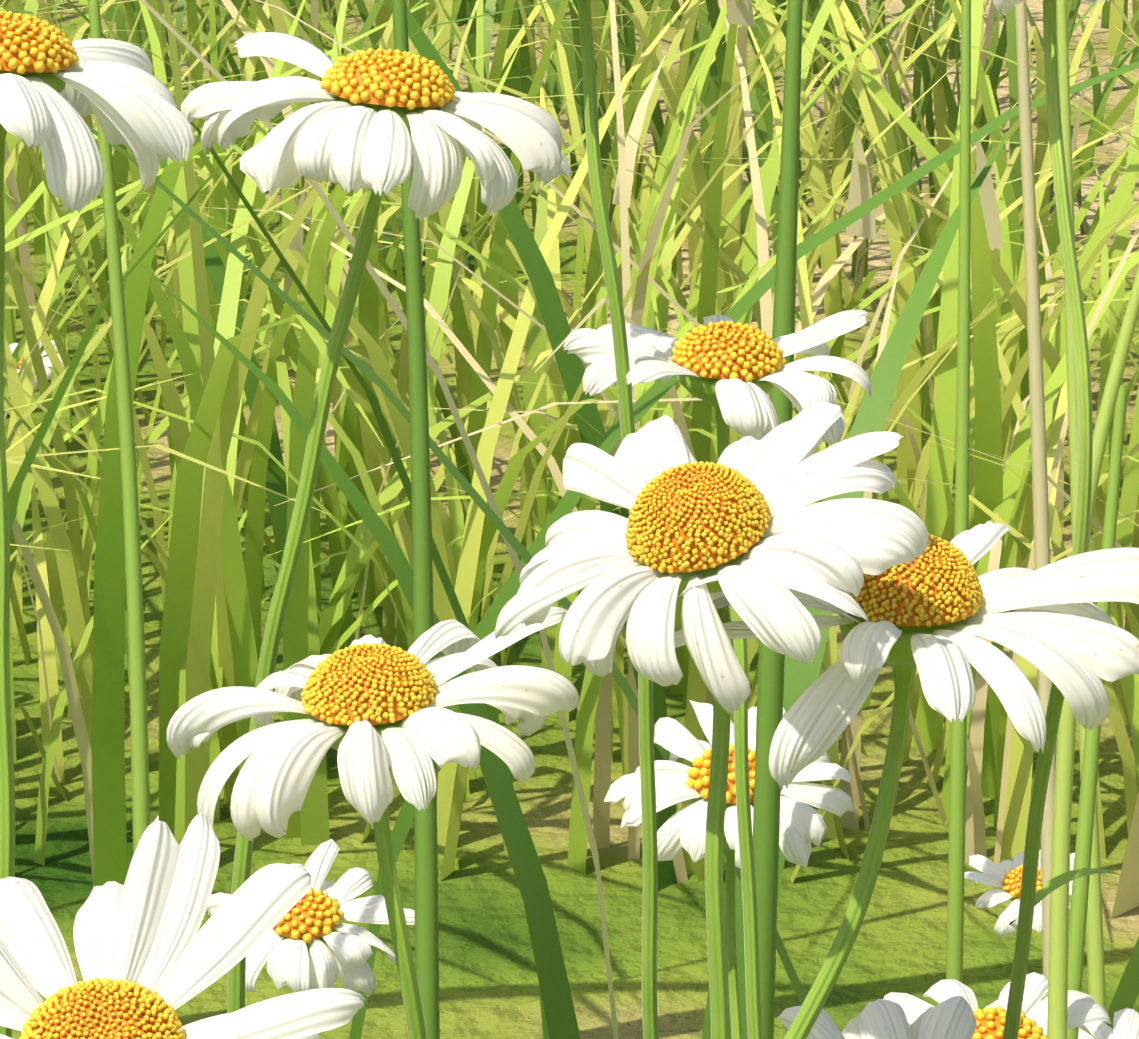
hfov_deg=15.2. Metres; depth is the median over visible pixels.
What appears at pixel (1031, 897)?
daisy plant
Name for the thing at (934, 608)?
daisy plant
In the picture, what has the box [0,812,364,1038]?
daisy plant
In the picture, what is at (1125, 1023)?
daisy plant
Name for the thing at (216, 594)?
meadow grass
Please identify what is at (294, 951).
daisy plant
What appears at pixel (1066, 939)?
grass stalks
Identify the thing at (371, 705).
daisy plant
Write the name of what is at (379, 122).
daisy plant
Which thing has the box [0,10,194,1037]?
daisy plant
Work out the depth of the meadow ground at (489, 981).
2.02 m
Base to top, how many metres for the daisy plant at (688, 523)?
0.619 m
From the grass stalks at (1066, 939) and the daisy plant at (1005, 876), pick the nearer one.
the grass stalks at (1066, 939)
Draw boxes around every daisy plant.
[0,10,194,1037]
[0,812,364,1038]
[3,340,63,394]
[166,607,578,1038]
[181,32,572,1012]
[206,839,414,996]
[494,401,928,1038]
[563,310,871,1038]
[577,0,658,1038]
[604,700,853,1038]
[674,521,1138,1038]
[777,996,976,1038]
[883,972,1110,1038]
[965,850,1074,936]
[992,0,1121,1038]
[1078,1008,1138,1038]
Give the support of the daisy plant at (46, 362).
on the meadow ground at (489, 981)
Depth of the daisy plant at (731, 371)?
0.68 m
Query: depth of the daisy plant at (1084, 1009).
0.86 m
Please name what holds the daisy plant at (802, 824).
on the meadow ground at (489, 981)
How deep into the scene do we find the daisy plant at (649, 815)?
0.67 m
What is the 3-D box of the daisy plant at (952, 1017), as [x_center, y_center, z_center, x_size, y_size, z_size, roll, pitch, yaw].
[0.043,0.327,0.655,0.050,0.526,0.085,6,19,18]
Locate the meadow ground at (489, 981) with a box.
[0,0,1138,1038]

